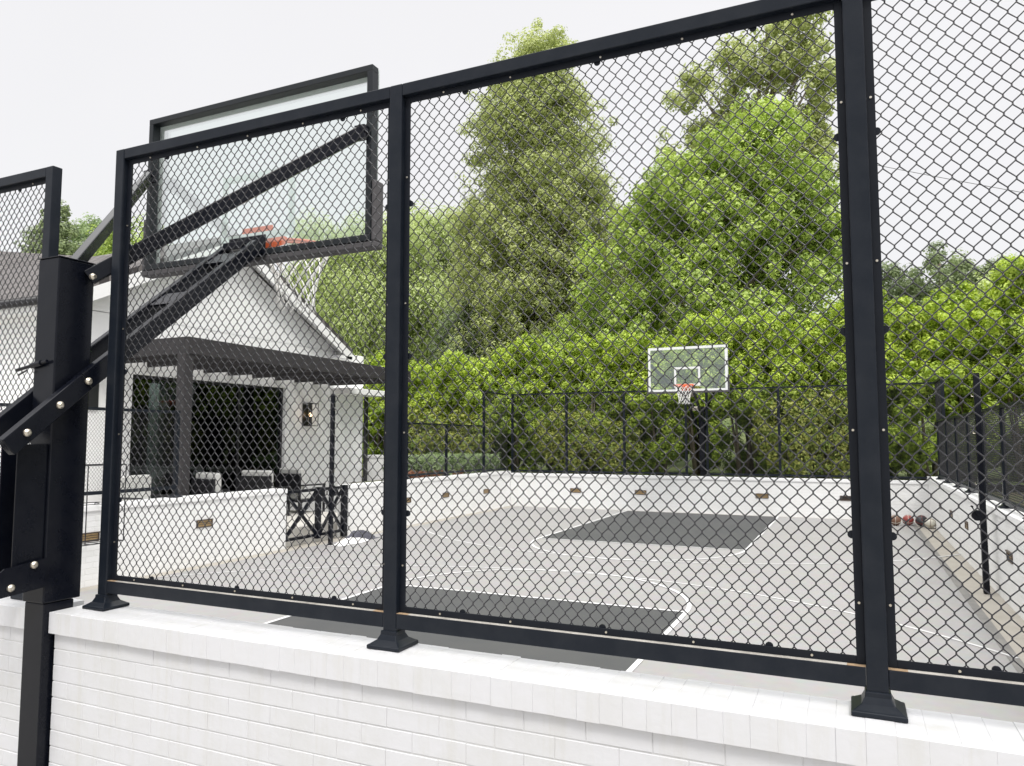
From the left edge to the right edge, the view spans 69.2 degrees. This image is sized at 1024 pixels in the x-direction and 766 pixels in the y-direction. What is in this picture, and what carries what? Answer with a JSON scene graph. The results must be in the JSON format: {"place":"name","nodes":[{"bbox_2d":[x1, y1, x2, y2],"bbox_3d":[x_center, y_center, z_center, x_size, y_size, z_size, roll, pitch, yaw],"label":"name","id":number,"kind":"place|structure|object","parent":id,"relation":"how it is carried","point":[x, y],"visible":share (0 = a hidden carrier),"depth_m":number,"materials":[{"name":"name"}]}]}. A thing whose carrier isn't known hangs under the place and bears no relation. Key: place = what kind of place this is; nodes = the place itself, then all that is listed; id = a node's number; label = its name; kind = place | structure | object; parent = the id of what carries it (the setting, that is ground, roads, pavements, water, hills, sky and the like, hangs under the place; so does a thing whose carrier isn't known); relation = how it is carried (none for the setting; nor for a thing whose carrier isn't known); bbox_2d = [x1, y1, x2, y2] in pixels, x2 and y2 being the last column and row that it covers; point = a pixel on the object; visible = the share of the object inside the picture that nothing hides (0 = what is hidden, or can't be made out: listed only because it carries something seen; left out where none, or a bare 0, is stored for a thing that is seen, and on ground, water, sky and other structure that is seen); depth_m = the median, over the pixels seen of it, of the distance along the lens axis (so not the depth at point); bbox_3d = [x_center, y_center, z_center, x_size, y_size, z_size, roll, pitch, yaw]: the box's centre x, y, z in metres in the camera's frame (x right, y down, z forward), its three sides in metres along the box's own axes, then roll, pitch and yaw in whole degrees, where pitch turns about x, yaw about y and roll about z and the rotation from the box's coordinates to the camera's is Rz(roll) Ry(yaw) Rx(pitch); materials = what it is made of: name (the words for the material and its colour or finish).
{"place":"outdoors","nodes":[
{"label":"outdoors","id":0,"kind":"place"},
{"bbox_2d":[285,510,337,546],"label":"patio","id":1,"kind":"structure","parent":0,"point":[300,526],"depth_m":13.82,"materials":[{"name":"concrete"}]},
{"bbox_2d":[120,475,169,500],"bbox_3d":[-6.224,2.038,12.500,0.720,0.950,0.780,-2,-5,23],"label":"patio armchair","id":2,"kind":"object","parent":1,"relation":"on","point":[132,496],"visible":0.09,"depth_m":12.60,"materials":[{"name":"white"}]},
{"bbox_2d":[191,472,247,494],"bbox_3d":[-5.445,2.142,13.844,0.780,0.950,0.720,-4,-6,38],"label":"patio armchair","id":3,"kind":"object","parent":1,"relation":"on","point":[206,481],"visible":0.25,"depth_m":13.55,"materials":[{"name":"white"}]},
{"bbox_2d":[237,470,290,515],"bbox_3d":[-5.017,2.233,15.019,0.780,0.950,0.720,-1,-5,15],"label":"patio armchair","id":4,"kind":"object","parent":1,"relation":"on","point":[256,478],"visible":0.32,"depth_m":14.72,"materials":[{"name":"white"}]},
{"bbox_2d":[127,336,410,495],"bbox_3d":[-4.800,1.112,14.914,2.345,3.170,6.510,-2,-5,24],"label":"pergola","id":5,"kind":"object","parent":1,"relation":"on","point":[320,367],"visible":0.48,"depth_m":13.03,"materials":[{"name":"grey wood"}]},
{"bbox_2d":[275,468,325,511],"bbox_3d":[-4.585,2.316,16.083,0.780,0.950,0.720,-3,-5,33],"label":"patio armchair","id":6,"kind":"object","parent":1,"relation":"on","point":[292,484],"visible":0.43,"depth_m":15.77,"materials":[{"name":"white"}]},
{"bbox_2d":[0,0,1023,422],"label":"sky","id":7,"kind":"structure","parent":0,"point":[82,82],"materials":[{"name":"white"}]},
{"bbox_2d":[75,506,1023,722],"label":"court floor","id":8,"kind":"structure","parent":0,"point":[998,711],"depth_m":9.47,"materials":[{"name":"grey paint"}]},
{"bbox_2d":[328,394,338,544],"bbox_3d":[-3.134,1.509,12.971,0.166,2.634,0.165,-2,-5,24],"label":"net pole","id":9,"kind":"object","parent":8,"relation":"on","point":[331,466],"visible":0.72,"depth_m":13.00,"materials":[{"name":"black metal"}]},
{"bbox_2d":[328,537,367,546],"bbox_3d":[-2.860,2.795,13.217,0.314,0.103,0.940,-2,-5,24],"label":"folded tarp","id":10,"kind":"object","parent":8,"relation":"on","point":[343,542],"visible":0.69,"depth_m":13.07,"materials":[{"name":"white"}]},
{"bbox_2d":[344,530,378,539],"bbox_3d":[-2.805,2.781,13.579,0.268,0.188,1.119,-2,-5,24],"label":"folded net","id":11,"kind":"object","parent":10,"relation":"on","point":[358,534],"visible":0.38,"depth_m":13.57,"materials":[{"name":"grey"}]},
{"bbox_2d":[269,586,682,670],"bbox_3d":[-0.997,2.294,6.106,3.660,0.001,5.534,-2,-5,24],"label":"painted key","id":12,"kind":"object","parent":8,"relation":"on","point":[610,662],"visible":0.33,"depth_m":7.46,"materials":[{"name":"grey paint"}]},
{"bbox_2d":[162,511,1018,671],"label":"court lines","id":13,"kind":"object","parent":8,"relation":"on","point":[634,665],"visible":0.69,"depth_m":9.30,"materials":[{"name":"white paint"}]},
{"bbox_2d":[543,511,773,549],"bbox_3d":[3.441,3.047,15.807,3.660,0.001,5.958,-2,-5,24],"label":"painted key","id":14,"kind":"object","parent":8,"relation":"on","point":[745,525],"visible":0.8,"depth_m":15.20,"materials":[{"name":"grey paint"}]},
{"bbox_2d":[891,515,900,525],"bbox_3d":[8.218,2.942,15.911,0.223,0.232,0.222,1,-5,-13],"label":"ball","id":15,"kind":"object","parent":8,"relation":"on","point":[896,520],"visible":0.65,"depth_m":15.82,"materials":[{"name":"brown leather"}]},
{"bbox_2d":[902,515,913,524],"bbox_3d":[8.508,2.945,15.943,0.222,0.232,0.223,2,-5,-28],"label":"ball","id":16,"kind":"object","parent":8,"relation":"on","point":[906,518],"visible":0.86,"depth_m":15.87,"materials":[{"name":"red rubber"}]},
{"bbox_2d":[80,506,1023,662],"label":"concrete apron","id":17,"kind":"object","parent":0,"point":[1001,617],"visible":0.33,"depth_m":9.82,"materials":[{"name":"grey concrete"}]},
{"bbox_2d":[80,488,287,587],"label":"brick wall","id":18,"kind":"structure","parent":17,"relation":"on","point":[90,566],"depth_m":10.68,"materials":[{"name":"white brick"}]},
{"bbox_2d":[0,403,181,497],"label":"chain link fence","id":19,"kind":"object","parent":18,"relation":"on","point":[174,463],"visible":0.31,"depth_m":10.28,"materials":[{"name":"metal"}]},
{"bbox_2d":[82,531,99,542],"bbox_3d":[-5.310,1.931,9.296,0.042,0.115,0.300,-2,-5,24],"label":"wall light","id":20,"kind":"object","parent":18,"relation":"attached to","point":[92,535],"visible":0.51,"depth_m":9.33,"materials":[{"name":"brown metal"}]},
{"bbox_2d":[82,464,126,545],"bbox_3d":[-5.177,1.477,9.099,0.456,0.952,0.634,-2,-5,24],"label":"ball rack","id":21,"kind":"object","parent":18,"relation":"attached to","point":[95,503],"visible":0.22,"depth_m":8.97,"materials":[{"name":"black"}]},
{"bbox_2d":[196,518,212,527],"bbox_3d":[-4.546,2.073,10.965,0.042,0.115,0.300,-2,-5,24],"label":"wall light","id":22,"kind":"object","parent":18,"relation":"attached to","point":[201,524],"visible":0.69,"depth_m":10.95,"materials":[{"name":"brown metal"}]},
{"bbox_2d":[337,471,510,536],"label":"brick wall","id":23,"kind":"structure","parent":17,"relation":"on","point":[457,496],"depth_m":16.98,"materials":[{"name":"white paint"}]},
{"bbox_2d":[285,485,347,541],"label":"lattice gate","id":24,"kind":"structure","parent":23,"relation":"attached to","point":[344,512],"depth_m":13.37,"materials":[{"name":"black metal"}]},
{"bbox_2d":[407,422,482,478],"bbox_3d":[-1.562,1.606,17.893,0.154,1.235,3.751,-2,-5,24],"label":"chain link fence","id":25,"kind":"object","parent":23,"relation":"on","point":[446,468],"visible":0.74,"depth_m":17.79,"materials":[{"name":"metal"}]},
{"bbox_2d":[480,391,507,472],"bbox_3d":[-0.457,1.348,20.350,0.154,2.180,1.569,-2,-5,24],"label":"chain link fence","id":26,"kind":"object","parent":23,"relation":"on","point":[483,432],"visible":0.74,"depth_m":20.08,"materials":[{"name":"metal"}]},
{"bbox_2d":[510,473,929,521],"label":"brick wall","id":27,"kind":"structure","parent":17,"relation":"on","point":[813,501],"depth_m":18.55,"materials":[{"name":"white paint"}]},
{"bbox_2d":[511,390,690,475],"bbox_3d":[2.245,1.349,20.086,5.058,2.225,0.154,-2,-5,24],"label":"chain link fence","id":28,"kind":"object","parent":27,"relation":"on","point":[566,438],"visible":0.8,"depth_m":20.01,"materials":[{"name":"metal"}]},
{"bbox_2d":[705,382,940,478],"bbox_3d":[7.317,1.169,17.780,5.348,2.225,0.154,-2,-5,24],"label":"chain link fence","id":29,"kind":"object","parent":27,"relation":"on","point":[778,428],"visible":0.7,"depth_m":17.99,"materials":[{"name":"black metal"}]},
{"bbox_2d":[915,515,926,525],"bbox_3d":[8.693,2.924,15.750,0.234,0.244,0.234,2,-5,-28],"label":"ball","id":30,"kind":"object","parent":17,"relation":"on","point":[922,518],"visible":0.57,"depth_m":15.69,"materials":[{"name":"grey rubber"}]},
{"bbox_2d":[924,518,935,528],"bbox_3d":[8.679,2.910,15.405,0.208,0.218,0.209,2,-5,-28],"label":"ball","id":31,"kind":"object","parent":17,"relation":"on","point":[930,523],"visible":0.82,"depth_m":15.33,"materials":[{"name":"leather"}]},
{"bbox_2d":[912,522,1023,672],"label":"court edge","id":32,"kind":"object","parent":17,"relation":"on","point":[983,617],"visible":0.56,"depth_m":7.80,"materials":[{"name":"concrete"}]},
{"bbox_2d":[927,476,1023,619],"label":"brick wall","id":33,"kind":"structure","parent":17,"relation":"on","point":[998,556],"depth_m":9.28,"materials":[{"name":"white brick"}]},
{"bbox_2d":[933,377,945,476],"bbox_3d":[9.218,0.995,15.971,0.154,2.160,1.524,-2,-5,24],"label":"chain link fence","id":34,"kind":"object","parent":33,"relation":"on","point":[938,382],"visible":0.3,"depth_m":15.86,"materials":[{"name":"metal"}]},
{"bbox_2d":[936,399,1023,518],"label":"chain link fence","id":35,"kind":"object","parent":33,"relation":"on","point":[947,448],"visible":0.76,"depth_m":9.77,"materials":[{"name":"black metal"}]},
{"bbox_2d":[970,373,989,593],"bbox_3d":[5.588,1.191,8.918,0.166,2.634,0.165,-2,-5,24],"label":"net pole","id":36,"kind":"object","parent":17,"relation":"on","point":[978,515],"visible":0.87,"depth_m":8.90,"materials":[{"name":"black metal"}]},
{"bbox_2d":[362,417,1023,484],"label":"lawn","id":37,"kind":"structure","parent":0,"point":[680,464],"depth_m":24.43,"materials":[{"name":"green plant"}]},
{"bbox_2d":[14,199,85,254],"bbox_3d":[-21.234,-2.348,33.947,3.516,12.473,3.686,3,-5,-33],"label":"slim tree","id":38,"kind":"object","parent":37,"relation":"on","point":[65,232],"visible":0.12,"depth_m":34.17,"materials":[{"name":"green plant"}]},
{"bbox_2d":[67,212,106,256],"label":"distant tree","id":39,"kind":"object","parent":37,"relation":"on","point":[83,227],"visible":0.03,"depth_m":54.25,"materials":[{"name":"green plant"}]},
{"bbox_2d":[85,212,163,255],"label":"distant tree","id":40,"kind":"object","parent":37,"relation":"on","point":[105,248],"visible":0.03,"depth_m":49.41,"materials":[{"name":"green plant"}]},
{"bbox_2d":[282,205,458,429],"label":"olive tree","id":41,"kind":"object","parent":37,"relation":"on","point":[413,292],"visible":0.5,"depth_m":42.37,"materials":[{"name":"green plant"}]},
{"bbox_2d":[362,363,384,465],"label":"hedge shrub","id":42,"kind":"object","parent":37,"relation":"on","point":[373,445],"visible":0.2,"depth_m":24.39,"materials":[{"name":"green plant"}]},
{"bbox_2d":[362,349,384,444],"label":"hedge shrub","id":43,"kind":"object","parent":37,"relation":"on","point":[379,355],"visible":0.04,"depth_m":26.24,"materials":[{"name":"green plant"}]},
{"bbox_2d":[368,363,431,451],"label":"hedge shrub","id":44,"kind":"object","parent":37,"relation":"on","point":[378,423],"visible":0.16,"depth_m":24.02,"materials":[{"name":"green plant"}]},
{"bbox_2d":[408,402,444,455],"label":"shrub","id":45,"kind":"object","parent":37,"relation":"on","point":[421,420],"visible":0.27,"depth_m":23.00,"materials":[{"name":"green plant"}]},
{"bbox_2d":[408,359,464,455],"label":"hedge shrub","id":46,"kind":"object","parent":37,"relation":"on","point":[432,388],"visible":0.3,"depth_m":23.52,"materials":[{"name":"green plant"}]},
{"bbox_2d":[427,349,486,453],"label":"hedge shrub","id":47,"kind":"object","parent":37,"relation":"on","point":[447,367],"visible":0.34,"depth_m":23.19,"materials":[{"name":"green plant"}]},
{"bbox_2d":[436,408,494,454],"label":"shrub","id":48,"kind":"object","parent":37,"relation":"on","point":[468,421],"visible":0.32,"depth_m":22.34,"materials":[{"name":"green plant"}]},
{"bbox_2d":[424,290,528,374],"bbox_3d":[-0.979,-0.478,33.662,6.688,7.841,4.622,-2,-5,24],"label":"grey green tree","id":49,"kind":"object","parent":37,"relation":"on","point":[447,325],"visible":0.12,"depth_m":33.13,"materials":[{"name":"green plant"}]},
{"bbox_2d":[408,192,546,353],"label":"olive tree","id":50,"kind":"object","parent":37,"relation":"on","point":[443,233],"visible":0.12,"depth_m":45.52,"materials":[{"name":"green plant"}]},
{"bbox_2d":[448,355,525,470],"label":"hedge shrub","id":51,"kind":"object","parent":37,"relation":"on","point":[489,364],"visible":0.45,"depth_m":22.76,"materials":[{"name":"green plant"}]},
{"bbox_2d":[481,354,531,462],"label":"hedge shrub","id":52,"kind":"object","parent":37,"relation":"on","point":[509,438],"visible":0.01,"depth_m":23.81,"materials":[{"name":"green plant"}]},
{"bbox_2d":[482,331,551,472],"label":"hedge shrub","id":53,"kind":"object","parent":37,"relation":"on","point":[517,357],"visible":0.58,"depth_m":22.32,"materials":[{"name":"green plant"}]},
{"bbox_2d":[435,17,630,448],"bbox_3d":[1.027,-5.973,33.039,8.391,20.605,8.161,2,-5,-26],"label":"tall tree","id":54,"kind":"object","parent":37,"relation":"on","point":[536,43],"visible":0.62,"depth_m":31.62,"materials":[{"name":"green plant"}]},
{"bbox_2d":[514,342,588,472],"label":"hedge shrub","id":55,"kind":"object","parent":37,"relation":"on","point":[546,376],"visible":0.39,"depth_m":22.18,"materials":[{"name":"green plant"}]},
{"bbox_2d":[525,352,580,469],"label":"hedge shrub","id":56,"kind":"object","parent":37,"relation":"on","point":[551,366],"visible":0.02,"depth_m":23.39,"materials":[{"name":"green plant"}]},
{"bbox_2d":[532,406,596,473],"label":"shrub","id":57,"kind":"object","parent":37,"relation":"on","point":[571,454],"visible":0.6,"depth_m":21.05,"materials":[{"name":"green leaves"},{"name":"grey brown bark"}]},
{"bbox_2d":[546,330,620,473],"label":"hedge shrub","id":58,"kind":"object","parent":37,"relation":"on","point":[594,376],"visible":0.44,"depth_m":21.55,"materials":[{"name":"green plant"}]},
{"bbox_2d":[578,344,618,470],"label":"hedge shrub","id":59,"kind":"object","parent":37,"relation":"on","point":[585,389],"visible":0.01,"depth_m":23.01,"materials":[{"name":"green plant"}]},
{"bbox_2d":[575,416,643,474],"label":"shrub","id":60,"kind":"object","parent":37,"relation":"on","point":[618,438],"visible":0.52,"depth_m":20.44,"materials":[{"name":"green leaves"},{"name":"grey brown bark"}]},
{"bbox_2d":[544,262,689,338],"bbox_3d":[5.057,-2.013,35.521,8.827,10.241,7.030,-2,-5,24],"label":"shade tree","id":61,"kind":"object","parent":37,"relation":"on","point":[634,280],"visible":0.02,"depth_m":33.48,"materials":[{"name":"green plant"}]},
{"bbox_2d":[590,330,669,474],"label":"hedge shrub","id":62,"kind":"object","parent":37,"relation":"on","point":[625,350],"visible":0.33,"depth_m":20.94,"materials":[{"name":"green plant"}]},
{"bbox_2d":[614,335,681,465],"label":"hedge shrub","id":63,"kind":"object","parent":37,"relation":"on","point":[645,436],"visible":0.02,"depth_m":21.87,"materials":[{"name":"green plant"}]},
{"bbox_2d":[617,333,698,474],"bbox_3d":[4.154,0.594,20.724,2.343,4.168,2.236,-2,-5,23],"label":"hedge shrub","id":64,"kind":"object","parent":37,"relation":"on","point":[665,365],"visible":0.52,"depth_m":20.51,"materials":[{"name":"green plant"}]},
{"bbox_2d":[647,344,729,475],"bbox_3d":[4.175,0.956,18.129,1.817,3.535,2.685,0,-4,3],"label":"basketball hoop","id":65,"kind":"object","parent":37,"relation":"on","point":[685,389],"visible":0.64,"depth_m":17.77,"materials":[{"name":"glass"}]},
{"bbox_2d":[538,87,842,466],"bbox_3d":[6.341,-3.381,26.495,11.860,13.283,6.752,-2,-5,24],"label":"round tree","id":66,"kind":"object","parent":37,"relation":"on","point":[789,239],"visible":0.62,"depth_m":24.94,"materials":[{"name":"green plant"}]},
{"bbox_2d":[658,307,736,475],"bbox_3d":[5.088,0.304,20.579,2.532,4.746,2.059,-4,-6,44],"label":"hedge shrub","id":67,"kind":"object","parent":37,"relation":"on","point":[711,338],"visible":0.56,"depth_m":20.22,"materials":[{"name":"green plant"}]},
{"bbox_2d":[665,310,729,473],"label":"hedge shrub","id":68,"kind":"object","parent":37,"relation":"on","point":[688,316],"visible":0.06,"depth_m":21.39,"materials":[{"name":"green plant"}]},
{"bbox_2d":[409,318,1023,433],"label":"woodland","id":69,"kind":"object","parent":37,"relation":"on","point":[927,423],"depth_m":46.05,"materials":[{"name":"green plant"}]},
{"bbox_2d":[617,11,839,458],"bbox_3d":[9.411,-6.986,32.481,10.028,21.066,4.643,-2,-5,24],"label":"loose tree","id":70,"kind":"object","parent":37,"relation":"on","point":[815,100],"visible":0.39,"depth_m":31.74,"materials":[{"name":"green plant"}]},
{"bbox_2d":[700,309,782,475],"bbox_3d":[6.166,0.337,20.109,2.532,4.601,2.059,-4,-6,41],"label":"hedge shrub","id":71,"kind":"object","parent":37,"relation":"on","point":[739,336],"visible":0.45,"depth_m":19.76,"materials":[{"name":"green plant"}]},
{"bbox_2d":[718,310,791,473],"bbox_3d":[6.807,0.404,20.766,2.248,4.940,2.081,1,-5,-10],"label":"hedge shrub","id":72,"kind":"object","parent":37,"relation":"on","point":[744,422],"visible":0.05,"depth_m":20.61,"materials":[{"name":"green plant"}]},
{"bbox_2d":[734,308,834,476],"bbox_3d":[7.162,0.301,19.535,2.014,4.583,2.365,3,-5,-32],"label":"hedge shrub","id":73,"kind":"object","parent":37,"relation":"on","point":[793,359],"visible":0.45,"depth_m":19.14,"materials":[{"name":"green plant"}]},
{"bbox_2d":[748,393,830,477],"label":"shrub","id":74,"kind":"object","parent":37,"relation":"on","point":[766,449],"visible":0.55,"depth_m":18.53,"materials":[{"name":"green leaves"},{"name":"grey brown bark"}]},
{"bbox_2d":[778,324,833,474],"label":"hedge shrub","id":75,"kind":"object","parent":37,"relation":"on","point":[826,343],"visible":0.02,"depth_m":20.35,"materials":[{"name":"green plant"}]},
{"bbox_2d":[783,311,848,477],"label":"hedge shrub","id":76,"kind":"object","parent":37,"relation":"on","point":[830,332],"visible":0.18,"depth_m":19.15,"materials":[{"name":"green plant"}]},
{"bbox_2d":[788,387,849,478],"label":"shrub","id":77,"kind":"object","parent":37,"relation":"on","point":[842,432],"visible":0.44,"depth_m":18.23,"materials":[{"name":"green leaves"},{"name":"grey brown bark"}]},
{"bbox_2d":[820,285,927,465],"bbox_3d":[9.065,0.030,18.535,2.014,4.984,2.365,2,-5,-28],"label":"hedge shrub","id":78,"kind":"object","parent":37,"relation":"on","point":[890,357],"visible":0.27,"depth_m":18.03,"materials":[{"name":"green plant"}]},
{"bbox_2d":[884,305,919,475],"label":"hedge shrub","id":79,"kind":"object","parent":37,"relation":"on","point":[889,420],"visible":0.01,"depth_m":19.23,"materials":[{"name":"green plant"}]},
{"bbox_2d":[884,296,978,479],"bbox_3d":[10.120,0.127,18.007,2.343,4.699,2.236,-2,-5,22],"label":"hedge shrub","id":80,"kind":"object","parent":37,"relation":"on","point":[924,354],"visible":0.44,"depth_m":17.80,"materials":[{"name":"green plant"}]},
{"bbox_2d":[881,240,1013,425],"bbox_3d":[22.691,-2.303,39.601,9.009,10.929,6.722,0,-4,6],"label":"dark tree","id":81,"kind":"object","parent":37,"relation":"on","point":[914,290],"visible":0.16,"depth_m":39.01,"materials":[{"name":"green plant"}]},
{"bbox_2d":[924,280,1000,477],"bbox_3d":[11.239,-0.034,19.014,2.343,5.199,2.236,-3,-5,32],"label":"hedge shrub","id":82,"kind":"object","parent":37,"relation":"on","point":[966,288],"visible":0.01,"depth_m":18.80,"materials":[{"name":"green plant"}]},
{"bbox_2d":[921,294,1023,479],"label":"hedge shrub","id":83,"kind":"object","parent":37,"relation":"on","point":[953,398],"visible":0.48,"depth_m":17.38,"materials":[{"name":"green plant"}]},
{"bbox_2d":[964,272,996,294],"bbox_3d":[25.152,-1.459,32.470,11.884,9.415,6.954,-2,-5,24],"label":"olive tree","id":84,"kind":"object","parent":37,"relation":"on","point":[981,282],"visible":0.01,"depth_m":33.22,"materials":[{"name":"green plant"}]},
{"bbox_2d":[960,250,1023,486],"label":"hedge shrub","id":85,"kind":"object","parent":37,"relation":"on","point":[1012,273],"visible":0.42,"depth_m":17.33,"materials":[{"name":"green plant"}]},
{"bbox_2d":[983,287,1023,479],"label":"hedge shrub","id":86,"kind":"object","parent":37,"relation":"on","point":[1013,295],"visible":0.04,"depth_m":18.20,"materials":[{"name":"green plant"}]},
{"bbox_2d":[838,157,1023,192],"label":"power line","id":87,"kind":"object","parent":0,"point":[951,179],"visible":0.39,"depth_m":52.98,"materials":[{"name":"grey"}]},
{"bbox_2d":[988,484,1023,491],"bbox_3d":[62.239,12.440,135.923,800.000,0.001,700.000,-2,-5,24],"label":"ground","id":88,"kind":"structure","parent":0,"point":[1008,489],"depth_m":29.15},
{"bbox_2d":[0,596,83,765],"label":"brick wall","id":89,"kind":"structure","parent":88,"relation":"on","point":[12,612],"depth_m":3.50,"materials":[{"name":"white brick"}]},
{"bbox_2d":[0,166,62,599],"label":"chain link fence","id":90,"kind":"object","parent":89,"relation":"on","point":[50,177],"visible":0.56,"depth_m":3.91,"materials":[{"name":"black metal"}]},
{"bbox_2d":[0,64,382,765],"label":"basketball hoop","id":91,"kind":"object","parent":88,"relation":"on","point":[42,444],"visible":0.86,"depth_m":3.52,"materials":[{"name":"black metal"}]},
{"bbox_2d":[0,235,384,511],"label":"white house","id":92,"kind":"structure","parent":88,"relation":"on","point":[100,317],"depth_m":15.57,"materials":[{"name":"paint"}]},
{"bbox_2d":[88,384,98,406],"bbox_3d":[-7.177,0.043,12.578,0.030,0.800,0.370,-2,-5,24],"label":"small window","id":93,"kind":"structure","parent":92,"relation":"in","point":[94,393],"depth_m":12.65,"materials":[{"name":"black"}]},
{"bbox_2d":[129,374,282,497],"bbox_3d":[-6.113,1.345,15.143,0.070,2.740,3.990,-2,-5,24],"label":"window","id":94,"kind":"structure","parent":92,"relation":"in","point":[262,394],"depth_m":15.22,"materials":[{"name":"black glass"}]},
{"bbox_2d":[302,403,318,425],"bbox_3d":[-4.778,0.746,17.561,0.226,0.544,0.334,-2,-5,24],"label":"wall sconce","id":95,"kind":"object","parent":92,"relation":"attached to","point":[307,412],"depth_m":17.55,"materials":[{"name":"black"}]},
{"bbox_2d":[349,471,380,483],"bbox_3d":[-10.842,3.205,23.043,21.000,0.920,5.460,-2,-5,24],"label":"planting bed","id":96,"kind":"object","parent":88,"relation":"on","point":[364,481],"visible":0.04,"depth_m":17.28,"materials":[{"name":"soil"}]},
{"bbox_2d":[409,469,463,477],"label":"flowers","id":97,"kind":"object","parent":96,"relation":"on","point":[420,471],"visible":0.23,"depth_m":17.42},
{"bbox_2d":[381,452,501,475],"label":"ground cover","id":98,"kind":"object","parent":96,"relation":"on","point":[435,467],"visible":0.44,"depth_m":18.83,"materials":[{"name":"green plant"}]},
{"bbox_2d":[367,455,383,480],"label":"garden wall","id":99,"kind":"structure","parent":88,"relation":"on","point":[377,467],"depth_m":19.60,"materials":[{"name":"white paint"}]},
{"bbox_2d":[48,605,1023,765],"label":"brick wall","id":100,"kind":"structure","parent":88,"relation":"on","point":[134,686],"depth_m":2.63,"materials":[{"name":"white brick"}]},
{"bbox_2d":[82,0,1023,722],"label":"chain link fence","id":101,"kind":"object","parent":100,"relation":"on","point":[876,668],"visible":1,"depth_m":2.55,"materials":[{"name":"black metal"}]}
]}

